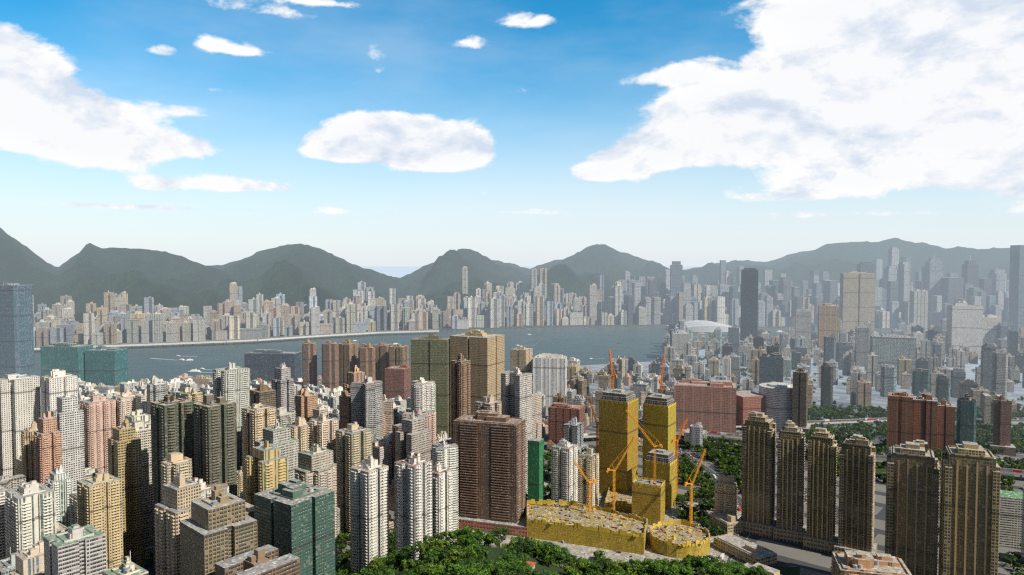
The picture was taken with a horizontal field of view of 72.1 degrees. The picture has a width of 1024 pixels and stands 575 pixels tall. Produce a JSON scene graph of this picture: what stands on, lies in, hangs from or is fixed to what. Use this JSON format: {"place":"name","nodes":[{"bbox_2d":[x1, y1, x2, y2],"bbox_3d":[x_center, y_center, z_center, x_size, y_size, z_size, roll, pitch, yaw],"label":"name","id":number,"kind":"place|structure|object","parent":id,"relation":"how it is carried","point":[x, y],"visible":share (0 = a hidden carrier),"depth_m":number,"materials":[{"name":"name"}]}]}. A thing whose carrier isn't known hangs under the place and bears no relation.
{"place":"outdoors","nodes":[
{"label":"outdoors","id":0,"kind":"place"},
{"bbox_2d":[34,329,437,347],"bbox_3d":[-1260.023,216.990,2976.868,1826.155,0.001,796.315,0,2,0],"label":"breakwater","id":1,"kind":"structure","parent":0,"point":[249,339],"depth_m":2947.95,"materials":[{"name":"concrete"}]},
{"bbox_2d":[94,330,428,345],"bbox_3d":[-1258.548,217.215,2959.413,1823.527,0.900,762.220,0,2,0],"label":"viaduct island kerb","id":2,"kind":"structure","parent":1,"relation":"on","point":[254,339],"depth_m":2962.44,"materials":[{"name":"concrete"}]},
{"bbox_2d":[95,329,436,344],"bbox_3d":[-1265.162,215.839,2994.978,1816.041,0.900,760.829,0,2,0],"label":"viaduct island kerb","id":3,"kind":"structure","parent":1,"relation":"on","point":[256,338],"depth_m":2982.46,"materials":[{"name":"concrete"}]},
{"bbox_2d":[34,326,890,381],"bbox_3d":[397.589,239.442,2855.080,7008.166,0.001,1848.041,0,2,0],"label":"harbour water","id":4,"kind":"structure","parent":0,"point":[583,345],"depth_m":2820.47,"materials":[{"name":"liquid"}]},
{"bbox_2d":[187,369,200,372],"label":"boat","id":5,"kind":"object","parent":4,"relation":"on","point":[195,371],"visible":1,"depth_m":2191.93,"materials":[{"name":"white"}]},
{"bbox_2d":[0,228,1009,346],"bbox_3d":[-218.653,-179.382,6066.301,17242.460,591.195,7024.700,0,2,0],"label":"hills","id":6,"kind":"structure","parent":0,"point":[90,272],"depth_m":4765.91,"materials":[{"name":"green plant"}]},
{"bbox_2d":[0,0,1023,265],"label":"sky","id":7,"kind":"structure","parent":0,"point":[205,132],"materials":[{"name":"blue"}]},
{"bbox_2d":[33,248,1008,346],"bbox_3d":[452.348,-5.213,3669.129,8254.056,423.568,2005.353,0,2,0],"label":"city buildings","id":8,"kind":"structure","parent":0,"point":[675,298],"depth_m":3713.15,"materials":[{"name":"grey concrete"}]},
{"bbox_2d":[34,330,438,349],"bbox_3d":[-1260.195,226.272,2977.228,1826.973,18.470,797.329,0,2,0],"label":"viaduct deck","id":9,"kind":"structure","parent":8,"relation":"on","point":[243,341],"depth_m":2955.89,"materials":[{"name":"concrete"}]},
{"bbox_2d":[40,266,1023,574],"bbox_3d":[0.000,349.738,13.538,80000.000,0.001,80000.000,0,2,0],"label":"ground","id":10,"kind":"structure","parent":0,"point":[804,560],"depth_m":1154.62,"materials":[{"name":"grey concrete"}]},
{"bbox_2d":[35,305,600,343],"bbox_3d":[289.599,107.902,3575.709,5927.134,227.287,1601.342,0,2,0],"label":"island trees","id":11,"kind":"object","parent":10,"relation":"on","point":[79,342],"visible":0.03,"depth_m":3420.35,"materials":[{"name":"green plant"}]},
{"bbox_2d":[0,245,1023,574],"bbox_3d":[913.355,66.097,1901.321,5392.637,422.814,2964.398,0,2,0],"label":"city buildings","id":12,"kind":"structure","parent":10,"relation":"on","point":[106,467],"depth_m":913.99,"materials":[{"name":"beige concrete"}]},
{"bbox_2d":[146,338,1023,574],"bbox_3d":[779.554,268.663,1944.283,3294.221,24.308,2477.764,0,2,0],"label":"city trees","id":13,"kind":"object","parent":10,"relation":"on","point":[733,464],"visible":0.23,"depth_m":1250.41,"materials":[{"name":"green plant"}]},
{"bbox_2d":[573,461,596,512],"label":"tower crane","id":14,"kind":"object","parent":10,"relation":"on","point":[588,481],"visible":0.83,"depth_m":915.37,"materials":[{"name":"orange metal"}]},
{"bbox_2d":[588,399,598,452],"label":"tower crane","id":15,"kind":"object","parent":10,"relation":"on","point":[597,425],"visible":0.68,"depth_m":1101.06,"materials":[{"name":"metal"}]},
{"bbox_2d":[460,389,740,571],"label":"construction site","id":16,"kind":"object","parent":10,"relation":"on","point":[641,521],"visible":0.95,"depth_m":934.56},
{"bbox_2d":[609,349,617,388],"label":"crane tower","id":17,"kind":"structure","parent":16,"relation":"on","point":[612,375],"depth_m":1086.36,"materials":[{"name":"metal"}]},
{"bbox_2d":[659,355,664,393],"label":"crane tower","id":18,"kind":"structure","parent":16,"relation":"on","point":[661,377],"depth_m":1127.42,"materials":[{"name":"metal"}]},
{"bbox_2d":[606,437,635,508],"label":"crane","id":19,"kind":"object","parent":10,"relation":"on","point":[620,460],"visible":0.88,"depth_m":916.09,"materials":[{"name":"orange metal"}]},
{"bbox_2d":[626,410,662,481],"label":"tower crane","id":20,"kind":"object","parent":10,"relation":"on","point":[641,429],"visible":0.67,"depth_m":941.57,"materials":[{"name":"orange metal"}]},
{"bbox_2d":[671,418,687,493],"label":"tower crane","id":21,"kind":"object","parent":10,"relation":"on","point":[678,438],"visible":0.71,"depth_m":1032.05,"materials":[{"name":"metal"}]},
{"bbox_2d":[684,450,705,525],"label":"crane","id":22,"kind":"object","parent":10,"relation":"on","point":[691,483],"visible":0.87,"depth_m":885.82,"materials":[{"name":"orange metal"}]},
{"bbox_2d":[666,320,739,332],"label":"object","id":23,"kind":"structure","parent":10,"relation":"on","point":[698,326],"depth_m":3398.89,"materials":[{"name":"metal"}]},
{"bbox_2d":[677,447,748,562],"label":"road","id":24,"kind":"structure","parent":10,"relation":"on","point":[712,472],"depth_m":1154.55,"materials":[{"name":"grey asphalt"}]},
{"bbox_2d":[679,448,740,560],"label":"cars","id":25,"kind":"object","parent":24,"relation":"on","point":[722,554],"depth_m":980.52,"materials":[{"name":"paint"}]},
{"bbox_2d":[709,511,780,574],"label":"building","id":26,"kind":"structure","parent":10,"relation":"on","point":[733,543],"depth_m":836.48,"materials":[{"name":"beige concrete"}]},
{"bbox_2d":[758,552,771,556],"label":"pool water","id":27,"kind":"structure","parent":26,"relation":"in","point":[767,555],"depth_m":808.00,"materials":[{"name":"teal liquid"}]},
{"bbox_2d":[736,382,792,431],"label":"drum building","id":28,"kind":"structure","parent":10,"relation":"on","point":[773,400],"depth_m":1443.26,"materials":[{"name":"white concrete"}]},
{"bbox_2d":[584,432,1023,478],"bbox_3d":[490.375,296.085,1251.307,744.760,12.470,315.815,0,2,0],"label":"flyover deck","id":29,"kind":"structure","parent":10,"relation":"on","point":[807,448],"depth_m":1343.24,"materials":[{"name":"concrete"}]},
{"bbox_2d":[585,429,1023,472],"bbox_3d":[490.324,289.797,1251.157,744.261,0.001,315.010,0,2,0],"label":"flyover","id":30,"kind":"object","parent":29,"relation":"on","point":[885,457],"visible":0.21,"depth_m":1349.07,"materials":[{"name":"concrete"}]},
{"bbox_2d":[584,430,1021,472],"bbox_3d":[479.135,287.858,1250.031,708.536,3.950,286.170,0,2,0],"label":"flyover cars","id":31,"kind":"object","parent":30,"relation":"on","point":[1016,470],"visible":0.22,"depth_m":1353.83,"materials":[{"name":"paint"}]},
{"bbox_2d":[584,432,1023,473],"bbox_3d":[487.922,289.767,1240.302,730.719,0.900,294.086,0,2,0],"label":"flyover kerb","id":32,"kind":"structure","parent":30,"relation":"on","point":[806,446],"depth_m":1292.67,"materials":[{"name":"concrete"}]},
{"bbox_2d":[594,429,1020,469],"bbox_3d":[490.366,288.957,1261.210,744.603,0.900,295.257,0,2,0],"label":"flyover kerb","id":33,"kind":"structure","parent":30,"relation":"on","point":[807,443],"depth_m":1348.83,"materials":[{"name":"concrete"}]},
{"bbox_2d":[736,420,1023,429],"bbox_3d":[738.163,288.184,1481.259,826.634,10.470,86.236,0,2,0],"label":"flyover deck","id":34,"kind":"structure","parent":10,"relation":"on","point":[833,423],"depth_m":1480.56,"materials":[{"name":"concrete"}]},
{"bbox_2d":[736,418,1023,425],"bbox_3d":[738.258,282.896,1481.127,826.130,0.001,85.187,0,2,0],"label":"flyover","id":35,"kind":"object","parent":34,"relation":"on","point":[863,420],"visible":0.3,"depth_m":1492.59,"materials":[{"name":"concrete"}]},
{"bbox_2d":[737,418,878,423],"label":"flyover cars","id":36,"kind":"object","parent":35,"relation":"on","point":[841,420],"visible":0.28,"depth_m":1493.52,"materials":[{"name":"paint"}]},
{"bbox_2d":[814,418,1017,420],"bbox_3d":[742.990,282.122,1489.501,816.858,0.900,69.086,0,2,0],"label":"flyover north kerb","id":37,"kind":"structure","parent":35,"relation":"on","point":[873,418],"depth_m":1498.42,"materials":[{"name":"concrete"}]},
{"bbox_2d":[818,420,1023,422],"bbox_3d":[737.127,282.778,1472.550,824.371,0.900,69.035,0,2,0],"label":"flyover north kerb","id":38,"kind":"structure","parent":35,"relation":"on","point":[875,420],"depth_m":1480.73,"materials":[{"name":"concrete"}]},
{"bbox_2d":[341,547,799,574],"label":"hill","id":39,"kind":"structure","parent":0,"point":[540,566],"depth_m":665.18,"materials":[{"name":"green plant"}]},
{"bbox_2d":[335,526,768,574],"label":"trees","id":40,"kind":"object","parent":39,"relation":"on","point":[443,558],"visible":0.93,"depth_m":655.13,"materials":[{"name":"green plant"}]},
{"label":"pavilion walls","id":41,"kind":"object","parent":39,"relation":"on","visible":0},
{"bbox_2d":[516,560,535,566],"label":"pavilion roof","id":42,"kind":"structure","parent":41,"relation":"on","point":[531,563],"depth_m":605.31,"materials":[{"name":"tile"}]},
{"bbox_2d":[875,466,886,474],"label":"lawn","id":43,"kind":"structure","parent":0,"point":[880,469],"depth_m":1176.59,"materials":[{"name":"green plant"}]},
{"bbox_2d":[775,457,1023,517],"bbox_3d":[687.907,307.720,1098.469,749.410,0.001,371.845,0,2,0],"label":"road","id":44,"kind":"structure","parent":0,"point":[805,496],"depth_m":1102.83,"materials":[{"name":"grey asphalt"}]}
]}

